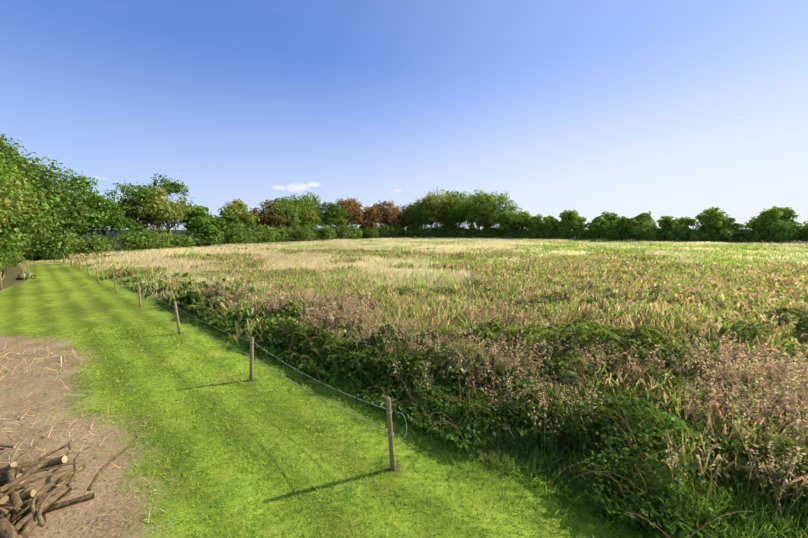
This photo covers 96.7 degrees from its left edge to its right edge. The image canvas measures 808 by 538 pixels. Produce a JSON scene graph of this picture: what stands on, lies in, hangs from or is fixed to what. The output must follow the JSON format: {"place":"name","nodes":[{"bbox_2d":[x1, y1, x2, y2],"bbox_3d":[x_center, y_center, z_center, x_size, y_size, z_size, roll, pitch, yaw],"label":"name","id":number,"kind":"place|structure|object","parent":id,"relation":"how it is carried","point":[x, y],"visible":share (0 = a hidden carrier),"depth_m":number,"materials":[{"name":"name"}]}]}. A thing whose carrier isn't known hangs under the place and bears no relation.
{"place":"outdoors","nodes":[
{"label":"outdoors","id":0,"kind":"place"},
{"bbox_2d":[0,313,677,537],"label":"lawn grass","id":1,"kind":"structure","parent":0,"point":[426,464],"depth_m":6.14,"materials":[{"name":"green plant"}]},
{"bbox_2d":[0,230,807,537],"bbox_3d":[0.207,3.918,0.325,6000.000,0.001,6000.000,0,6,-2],"label":"ground","id":2,"kind":"structure","parent":0,"point":[54,298],"depth_m":6.63,"materials":[{"name":"green plant"}]},
{"bbox_2d":[0,244,16,277],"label":"hedge","id":3,"kind":"object","parent":2,"relation":"on","point":[11,257],"visible":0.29,"depth_m":29.59,"materials":[{"name":"green plant"}]},
{"bbox_2d":[0,159,24,256],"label":"tree","id":4,"kind":"object","parent":2,"relation":"on","point":[5,242],"visible":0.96,"depth_m":21.10,"materials":[{"name":"green plant"}]},
{"bbox_2d":[3,252,24,274],"bbox_3d":[-34.891,-1.051,30.859,3.138,3.196,2.634,-3,7,-24],"label":"hedge","id":5,"kind":"object","parent":2,"relation":"on","point":[16,262],"visible":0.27,"depth_m":31.64,"materials":[{"name":"green plant"}]},
{"bbox_2d":[0,160,49,226],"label":"tree","id":6,"kind":"object","parent":2,"relation":"on","point":[5,199],"visible":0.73,"depth_m":23.63,"materials":[{"name":"green plant"}]},
{"bbox_2d":[0,153,55,259],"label":"tree","id":7,"kind":"object","parent":2,"relation":"on","point":[17,230],"visible":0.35,"depth_m":26.71,"materials":[{"name":"green plant"}]},
{"bbox_2d":[0,157,66,249],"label":"tree","id":8,"kind":"object","parent":2,"relation":"on","point":[43,225],"visible":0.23,"depth_m":29.80,"materials":[{"name":"green plant"}]},
{"bbox_2d":[0,133,92,236],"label":"tree","id":9,"kind":"object","parent":2,"relation":"on","point":[41,174],"visible":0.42,"depth_m":31.27,"materials":[{"name":"green plant"}]},
{"bbox_2d":[22,226,82,257],"bbox_3d":[-44.142,-3.284,45.222,6.073,4.551,6.524,0,6,-2],"label":"shrub","id":10,"kind":"object","parent":2,"relation":"on","point":[62,238],"visible":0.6,"depth_m":44.83,"materials":[{"name":"green plant"}]},
{"bbox_2d":[41,246,69,260],"bbox_3d":[-42.135,-1.786,43.339,2.393,1.936,2.513,0,6,-2],"label":"bush","id":11,"kind":"object","parent":2,"relation":"on","point":[51,253],"visible":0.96,"depth_m":43.14,"materials":[{"name":"green plant"}]},
{"bbox_2d":[0,435,137,537],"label":"log pile","id":12,"kind":"object","parent":2,"relation":"on","point":[24,509],"visible":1,"depth_m":4.96,"materials":[{"name":"brown wood"}]},
{"bbox_2d":[46,191,94,242],"bbox_3d":[-45.785,-6.207,48.026,6.785,9.694,7.940,0,6,-2],"label":"tree","id":13,"kind":"object","parent":2,"relation":"on","point":[72,226],"visible":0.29,"depth_m":48.26,"materials":[{"name":"green plant"}]},
{"bbox_2d":[57,233,110,256],"bbox_3d":[-44.190,-3.150,48.434,7.444,3.537,6.326,0,6,-2],"label":"shrub","id":14,"kind":"object","parent":2,"relation":"on","point":[85,244],"visible":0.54,"depth_m":48.41,"materials":[{"name":"green plant"}]},
{"bbox_2d":[56,172,119,237],"bbox_3d":[-50.663,-8.573,55.963,10.121,12.715,9.537,0,6,-2],"label":"tree","id":15,"kind":"object","parent":2,"relation":"on","point":[83,183],"visible":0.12,"depth_m":54.70,"materials":[{"name":"green plant"}]},
{"bbox_2d":[0,343,178,532],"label":"soil litter","id":16,"kind":"object","parent":2,"relation":"on","point":[70,426],"visible":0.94,"depth_m":7.42,"materials":[{"name":"beige plant"}]},
{"bbox_2d":[80,233,122,252],"bbox_3d":[-43.909,-3.386,50.995,5.125,3.464,6.734,0,6,-2],"label":"shrub","id":17,"kind":"object","parent":2,"relation":"on","point":[107,247],"visible":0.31,"depth_m":50.72,"materials":[{"name":"green plant"}]},
{"bbox_2d":[79,189,143,240],"bbox_3d":[-47.455,-7.289,56.185,8.494,10.028,9.252,5,8,36],"label":"tree","id":18,"kind":"object","parent":2,"relation":"on","point":[113,220],"visible":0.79,"depth_m":55.15,"materials":[{"name":"green plant"}]},
{"bbox_2d":[105,182,162,247],"bbox_3d":[-47.290,-9.203,62.561,11.351,12.489,8.829,3,7,27],"label":"tree","id":19,"kind":"object","parent":2,"relation":"on","point":[128,212],"visible":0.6,"depth_m":60.91,"materials":[{"name":"green plant"}]},
{"bbox_2d":[112,228,159,250],"bbox_3d":[-41.503,-4.348,56.047,5.753,4.267,6.960,0,6,-2],"label":"shrub","id":20,"kind":"object","parent":2,"relation":"on","point":[136,240],"visible":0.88,"depth_m":55.32,"materials":[{"name":"green plant"}]},
{"bbox_2d":[120,223,174,249],"bbox_3d":[-42.055,-5.086,59.598,7.608,5.089,7.859,0,6,-2],"label":"shrub","id":21,"kind":"object","parent":2,"relation":"on","point":[160,238],"visible":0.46,"depth_m":59.08,"materials":[{"name":"green plant"}]},
{"bbox_2d":[125,186,196,235],"bbox_3d":[-43.658,-8.816,62.946,11.319,11.640,10.923,0,6,-2],"label":"tree","id":22,"kind":"object","parent":2,"relation":"on","point":[161,215],"visible":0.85,"depth_m":62.52,"materials":[{"name":"green plant"}]},
{"bbox_2d":[134,174,196,233],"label":"tree","id":23,"kind":"object","parent":2,"relation":"on","point":[174,187],"visible":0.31,"depth_m":70.66,"materials":[{"name":"green plant"}]},
{"bbox_2d":[158,234,197,248],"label":"shrub","id":24,"kind":"object","parent":2,"relation":"on","point":[184,242],"visible":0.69,"depth_m":65.83,"materials":[{"name":"green plant"}]},
{"bbox_2d":[181,227,212,246],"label":"shrub","id":25,"kind":"object","parent":2,"relation":"on","point":[200,241],"visible":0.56,"depth_m":72.52,"materials":[{"name":"green plant"}]},
{"bbox_2d":[183,204,215,243],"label":"tree","id":26,"kind":"object","parent":2,"relation":"on","point":[207,215],"visible":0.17,"depth_m":78.94,"materials":[{"name":"green plant"}]},
{"bbox_2d":[180,205,220,245],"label":"tree","id":27,"kind":"object","parent":2,"relation":"on","point":[196,221],"visible":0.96,"depth_m":72.08,"materials":[{"name":"green plant"}]},
{"bbox_2d":[190,229,224,246],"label":"shrub","id":28,"kind":"object","parent":2,"relation":"on","point":[216,238],"visible":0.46,"depth_m":73.76,"materials":[{"name":"green plant"}]},
{"bbox_2d":[211,208,243,232],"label":"tree","id":29,"kind":"object","parent":2,"relation":"on","point":[228,219],"visible":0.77,"depth_m":81.52,"materials":[{"name":"green plant"}]},
{"bbox_2d":[63,253,406,470],"bbox_3d":[-23.949,0.332,27.348,64.791,1.308,1.088,6,8,41],"label":"fence","id":30,"kind":"object","parent":2,"relation":"on","point":[390,433],"visible":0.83,"depth_m":9.01,"materials":[{"name":"brown wood"}]},
{"bbox_2d":[218,199,255,229],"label":"tree","id":31,"kind":"object","parent":2,"relation":"on","point":[236,211],"visible":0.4,"depth_m":86.40,"materials":[{"name":"green plant"}]},
{"bbox_2d":[220,219,260,244],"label":"shrub","id":32,"kind":"object","parent":2,"relation":"on","point":[238,234],"visible":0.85,"depth_m":79.74,"materials":[{"name":"green plant"}]},
{"bbox_2d":[232,203,259,232],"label":"tree","id":33,"kind":"object","parent":2,"relation":"on","point":[246,220],"visible":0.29,"depth_m":88.22,"materials":[{"name":"green plant"}]},
{"bbox_2d":[244,224,267,243],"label":"shrub","id":34,"kind":"object","parent":2,"relation":"on","point":[258,231],"visible":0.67,"depth_m":86.63,"materials":[{"name":"green plant"}]},
{"bbox_2d":[245,207,272,242],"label":"tree","id":35,"kind":"object","parent":2,"relation":"on","point":[258,214],"visible":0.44,"depth_m":94.59,"materials":[{"name":"brown plant"}]},
{"bbox_2d":[255,224,280,242],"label":"shrub","id":36,"kind":"object","parent":2,"relation":"on","point":[269,232],"visible":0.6,"depth_m":88.79,"materials":[{"name":"green plant"}]},
{"bbox_2d":[258,199,290,228],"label":"tree","id":37,"kind":"object","parent":2,"relation":"on","point":[278,218],"visible":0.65,"depth_m":96.09,"materials":[{"name":"brown plant"}]},
{"bbox_2d":[270,225,287,241],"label":"shrub","id":38,"kind":"object","parent":2,"relation":"on","point":[278,233],"visible":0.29,"depth_m":93.91,"materials":[{"name":"green plant"}]},
{"bbox_2d":[262,201,299,240],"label":"tree","id":39,"kind":"object","parent":2,"relation":"on","point":[288,211],"visible":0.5,"depth_m":99.08,"materials":[{"name":"green plant"}]},
{"bbox_2d":[272,223,293,241],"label":"shrub","id":40,"kind":"object","parent":2,"relation":"on","point":[286,231],"visible":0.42,"depth_m":96.74,"materials":[{"name":"green plant"}]},
{"bbox_2d":[268,196,303,241],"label":"tree","id":41,"kind":"object","parent":2,"relation":"on","point":[283,200],"visible":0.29,"depth_m":102.13,"materials":[{"name":"green plant"}]},
{"bbox_2d":[278,193,315,228],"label":"tree","id":42,"kind":"object","parent":2,"relation":"on","point":[304,202],"visible":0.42,"depth_m":108.57,"materials":[{"name":"green plant"}]},
{"bbox_2d":[285,224,308,241],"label":"shrub","id":43,"kind":"object","parent":2,"relation":"on","point":[295,232],"visible":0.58,"depth_m":99.42,"materials":[{"name":"green plant"}]},
{"bbox_2d":[292,204,319,229],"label":"tree","id":44,"kind":"object","parent":2,"relation":"on","point":[306,216],"visible":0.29,"depth_m":109.25,"materials":[{"name":"green plant"}]},
{"bbox_2d":[294,226,320,240],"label":"shrub","id":45,"kind":"object","parent":2,"relation":"on","point":[311,236],"visible":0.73,"depth_m":100.34,"materials":[{"name":"green plant"}]},
{"bbox_2d":[302,191,333,228],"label":"tree","id":46,"kind":"object","parent":2,"relation":"on","point":[314,200],"visible":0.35,"depth_m":117.14,"materials":[{"name":"green plant"}]},
{"bbox_2d":[313,224,337,240],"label":"shrub","id":47,"kind":"object","parent":2,"relation":"on","point":[325,233],"visible":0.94,"depth_m":109.43,"materials":[{"name":"green plant"}]},
{"bbox_2d":[313,202,346,227],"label":"tree","id":48,"kind":"object","parent":2,"relation":"on","point":[332,210],"visible":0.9,"depth_m":118.89,"materials":[{"name":"green plant"}]},
{"bbox_2d":[333,224,350,238],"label":"shrub","id":49,"kind":"object","parent":2,"relation":"on","point":[341,230],"visible":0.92,"depth_m":117.69,"materials":[{"name":"green plant"}]},
{"bbox_2d":[334,196,363,224],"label":"tree","id":50,"kind":"object","parent":2,"relation":"on","point":[340,203],"visible":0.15,"depth_m":133.49,"materials":[{"name":"brown plant"}]},
{"bbox_2d":[344,222,360,238],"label":"shrub","id":51,"kind":"object","parent":2,"relation":"on","point":[353,230],"visible":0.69,"depth_m":124.23,"materials":[{"name":"green plant"}]},
{"bbox_2d":[343,199,365,226],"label":"tree","id":52,"kind":"object","parent":2,"relation":"on","point":[357,213],"visible":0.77,"depth_m":129.86,"materials":[{"name":"brown plant"}]},
{"bbox_2d":[362,226,379,238],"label":"shrub","id":53,"kind":"object","parent":2,"relation":"on","point":[370,233],"visible":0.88,"depth_m":132.35,"materials":[{"name":"green plant"}]},
{"bbox_2d":[360,206,384,229],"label":"tree","id":54,"kind":"object","parent":2,"relation":"on","point":[372,214],"visible":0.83,"depth_m":134.98,"materials":[{"name":"brown plant"}]},
{"bbox_2d":[370,199,400,237],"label":"tree","id":55,"kind":"object","parent":2,"relation":"on","point":[389,216],"visible":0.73,"depth_m":141.09,"materials":[{"name":"brown plant"}]},
{"bbox_2d":[378,224,393,237],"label":"shrub","id":56,"kind":"object","parent":2,"relation":"on","point":[385,229],"visible":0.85,"depth_m":137.62,"materials":[{"name":"green plant"}]},
{"bbox_2d":[9,237,807,537],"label":"meadow grass","id":57,"kind":"structure","parent":2,"relation":"on","point":[776,277],"depth_m":19.67,"materials":[{"name":"plant"}]},
{"bbox_2d":[401,208,421,237],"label":"tree","id":58,"kind":"object","parent":2,"relation":"on","point":[409,222],"visible":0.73,"depth_m":145.38,"materials":[{"name":"green plant"}]},
{"bbox_2d":[414,224,426,237],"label":"shrub","id":59,"kind":"object","parent":2,"relation":"on","point":[419,231],"visible":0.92,"depth_m":144.26,"materials":[{"name":"green plant"}]},
{"bbox_2d":[405,198,438,237],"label":"tree","id":60,"kind":"object","parent":2,"relation":"on","point":[424,213],"visible":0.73,"depth_m":145.18,"materials":[{"name":"green plant"}]},
{"bbox_2d":[410,187,462,237],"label":"tree","id":61,"kind":"object","parent":2,"relation":"on","point":[435,199],"visible":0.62,"depth_m":146.50,"materials":[{"name":"green plant"}]},
{"bbox_2d":[437,208,460,237],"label":"tree","id":62,"kind":"object","parent":2,"relation":"on","point":[447,222],"visible":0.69,"depth_m":146.46,"materials":[{"name":"green plant"}]},
{"bbox_2d":[436,189,471,220],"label":"tree","id":63,"kind":"object","parent":2,"relation":"on","point":[454,202],"visible":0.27,"depth_m":150.35,"materials":[{"name":"green plant"}]},
{"bbox_2d":[442,202,476,227],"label":"tree","id":64,"kind":"object","parent":2,"relation":"on","point":[462,212],"visible":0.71,"depth_m":144.69,"materials":[{"name":"green plant"}]},
{"bbox_2d":[120,272,807,537],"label":"brambles","id":65,"kind":"object","parent":2,"relation":"on","point":[324,355],"visible":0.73,"depth_m":7.09,"materials":[{"name":"green plant"}]},
{"bbox_2d":[465,222,479,236],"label":"shrub","id":66,"kind":"object","parent":2,"relation":"on","point":[471,230],"visible":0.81,"depth_m":141.76,"materials":[{"name":"green plant"}]},
{"bbox_2d":[458,190,500,229],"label":"tree","id":67,"kind":"object","parent":2,"relation":"on","point":[476,198],"visible":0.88,"depth_m":139.25,"materials":[{"name":"green plant"}]},
{"bbox_2d":[470,196,501,226],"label":"tree","id":68,"kind":"object","parent":2,"relation":"on","point":[488,219],"visible":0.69,"depth_m":139.23,"materials":[{"name":"green plant"}]},
{"bbox_2d":[489,227,505,237],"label":"shrub","id":69,"kind":"object","parent":2,"relation":"on","point":[497,233],"visible":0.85,"depth_m":138.12,"materials":[{"name":"green plant"}]},
{"bbox_2d":[200,278,807,518],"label":"wild plants","id":70,"kind":"object","parent":2,"relation":"on","point":[585,328],"visible":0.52,"depth_m":9.00,"materials":[{"name":"green plant"}]},
{"bbox_2d":[488,191,522,238],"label":"tree","id":71,"kind":"object","parent":2,"relation":"on","point":[501,200],"visible":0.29,"depth_m":142.55,"materials":[{"name":"green plant"}]},
{"bbox_2d":[207,276,807,519],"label":"seeding weeds","id":72,"kind":"object","parent":2,"relation":"on","point":[785,384],"visible":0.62,"depth_m":8.13,"materials":[{"name":"brown plant"}]},
{"bbox_2d":[495,210,520,238],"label":"tree","id":73,"kind":"object","parent":2,"relation":"on","point":[504,218],"visible":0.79,"depth_m":135.43,"materials":[{"name":"green plant"}]},
{"bbox_2d":[508,211,532,238],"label":"tree","id":74,"kind":"object","parent":2,"relation":"on","point":[520,219],"visible":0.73,"depth_m":132.53,"materials":[{"name":"green plant"}]},
{"bbox_2d":[518,224,536,238],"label":"shrub","id":75,"kind":"object","parent":2,"relation":"on","point":[527,235],"visible":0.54,"depth_m":130.52,"materials":[{"name":"green plant"}]},
{"bbox_2d":[526,214,544,226],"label":"tree","id":76,"kind":"object","parent":2,"relation":"on","point":[537,219],"visible":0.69,"depth_m":129.34,"materials":[{"name":"green plant"}]},
{"bbox_2d":[528,221,549,237],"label":"shrub","id":77,"kind":"object","parent":2,"relation":"on","point":[534,230],"visible":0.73,"depth_m":126.55,"materials":[{"name":"green plant"}]},
{"bbox_2d":[540,227,558,238],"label":"shrub","id":78,"kind":"object","parent":2,"relation":"on","point":[551,236],"visible":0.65,"depth_m":124.87,"materials":[{"name":"green plant"}]},
{"bbox_2d":[543,215,557,238],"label":"tree","id":79,"kind":"object","parent":2,"relation":"on","point":[549,220],"visible":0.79,"depth_m":126.59,"materials":[{"name":"green plant"}]},
{"bbox_2d":[554,228,574,239],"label":"shrub","id":80,"kind":"object","parent":2,"relation":"on","point":[560,237],"visible":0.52,"depth_m":120.65,"materials":[{"name":"green plant"}]},
{"bbox_2d":[554,210,579,228],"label":"tree","id":81,"kind":"object","parent":2,"relation":"on","point":[572,216],"visible":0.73,"depth_m":121.44,"materials":[{"name":"green plant"}]},
{"bbox_2d":[554,220,579,238],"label":"shrub","id":82,"kind":"object","parent":2,"relation":"on","point":[560,229],"visible":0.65,"depth_m":120.30,"materials":[{"name":"green plant"}]},
{"bbox_2d":[578,229,595,239],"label":"shrub","id":83,"kind":"object","parent":2,"relation":"on","point":[584,236],"visible":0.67,"depth_m":117.63,"materials":[{"name":"green plant"}]},
{"bbox_2d":[587,216,609,240],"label":"tree","id":84,"kind":"object","parent":2,"relation":"on","point":[596,223],"visible":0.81,"depth_m":114.67,"materials":[{"name":"green plant"}]},
{"bbox_2d":[595,221,622,241],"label":"shrub","id":85,"kind":"object","parent":2,"relation":"on","point":[611,232],"visible":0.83,"depth_m":112.71,"materials":[{"name":"green plant"}]},
{"bbox_2d":[600,211,620,227],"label":"tree","id":86,"kind":"object","parent":2,"relation":"on","point":[612,216],"visible":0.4,"depth_m":120.43,"materials":[{"name":"green plant"}]},
{"bbox_2d":[600,226,629,240],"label":"shrub","id":87,"kind":"object","parent":2,"relation":"on","point":[617,236],"visible":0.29,"depth_m":111.84,"materials":[{"name":"green plant"}]},
{"bbox_2d":[614,216,637,240],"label":"tree","id":88,"kind":"object","parent":2,"relation":"on","point":[623,222],"visible":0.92,"depth_m":111.12,"materials":[{"name":"green plant"}]},
{"bbox_2d":[633,211,657,240],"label":"tree","id":89,"kind":"object","parent":2,"relation":"on","point":[647,218],"visible":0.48,"depth_m":113.59,"materials":[{"name":"green plant"}]},
{"bbox_2d":[632,225,659,240],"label":"shrub","id":90,"kind":"object","parent":2,"relation":"on","point":[641,233],"visible":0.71,"depth_m":105.95,"materials":[{"name":"green plant"}]},
{"bbox_2d":[633,226,662,241],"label":"shrub","id":91,"kind":"object","parent":2,"relation":"on","point":[648,237],"visible":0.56,"depth_m":104.45,"materials":[{"name":"green plant"}]},
{"bbox_2d":[652,225,679,240],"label":"shrub","id":92,"kind":"object","parent":2,"relation":"on","point":[664,231],"visible":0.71,"depth_m":102.68,"materials":[{"name":"green plant"}]},
{"bbox_2d":[656,216,678,230],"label":"tree","id":93,"kind":"object","parent":2,"relation":"on","point":[665,220],"visible":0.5,"depth_m":104.03,"materials":[{"name":"green plant"}]},
{"bbox_2d":[662,222,690,241],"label":"shrub","id":94,"kind":"object","parent":2,"relation":"on","point":[681,228],"visible":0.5,"depth_m":101.34,"materials":[{"name":"green plant"}]},
{"bbox_2d":[676,216,696,241],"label":"tree","id":95,"kind":"object","parent":2,"relation":"on","point":[685,221],"visible":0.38,"depth_m":103.49,"materials":[{"name":"green plant"}]},
{"bbox_2d":[674,226,701,241],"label":"shrub","id":96,"kind":"object","parent":2,"relation":"on","point":[693,234],"visible":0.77,"depth_m":99.73,"materials":[{"name":"green plant"}]},
{"bbox_2d":[695,226,715,241],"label":"shrub","id":97,"kind":"object","parent":2,"relation":"on","point":[706,238],"visible":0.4,"depth_m":98.54,"materials":[{"name":"green plant"}]},
{"bbox_2d":[698,226,721,241],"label":"shrub","id":98,"kind":"object","parent":2,"relation":"on","point":[712,231],"visible":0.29,"depth_m":98.43,"materials":[{"name":"green plant"}]},
{"bbox_2d":[689,206,733,229],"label":"tree","id":99,"kind":"object","parent":2,"relation":"on","point":[714,218],"visible":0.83,"depth_m":99.77,"materials":[{"name":"green plant"}]},
{"bbox_2d":[712,226,744,241],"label":"shrub","id":100,"kind":"object","parent":2,"relation":"on","point":[727,235],"visible":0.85,"depth_m":95.88,"materials":[{"name":"green plant"}]},
{"bbox_2d":[720,218,743,232],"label":"tree","id":101,"kind":"object","parent":2,"relation":"on","point":[730,221],"visible":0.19,"depth_m":98.15,"materials":[{"name":"green plant"}]},
{"bbox_2d":[736,228,767,242],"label":"shrub","id":102,"kind":"object","parent":2,"relation":"on","point":[751,236],"visible":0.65,"depth_m":93.45,"materials":[{"name":"green plant"}]},
{"bbox_2d":[743,206,792,241],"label":"tree","id":103,"kind":"object","parent":2,"relation":"on","point":[768,219],"visible":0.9,"depth_m":92.02,"materials":[{"name":"green plant"}]},
{"bbox_2d":[752,222,783,242],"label":"shrub","id":104,"kind":"object","parent":2,"relation":"on","point":[767,234],"visible":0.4,"depth_m":91.56,"materials":[{"name":"green plant"}]},
{"bbox_2d":[768,207,798,242],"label":"tree","id":105,"kind":"object","parent":2,"relation":"on","point":[787,214],"visible":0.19,"depth_m":95.65,"materials":[{"name":"green plant"}]},
{"bbox_2d":[766,224,803,242],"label":"shrub","id":106,"kind":"object","parent":2,"relation":"on","point":[785,235],"visible":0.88,"depth_m":89.25,"materials":[{"name":"green plant"}]},
{"bbox_2d":[786,219,807,242],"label":"tree","id":107,"kind":"object","parent":2,"relation":"on","point":[798,238],"visible":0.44,"depth_m":90.04,"materials":[{"name":"green plant"}]},
{"bbox_2d":[0,0,807,229],"label":"sky","id":108,"kind":"structure","parent":0,"point":[678,109],"materials":[{"name":"blue"}]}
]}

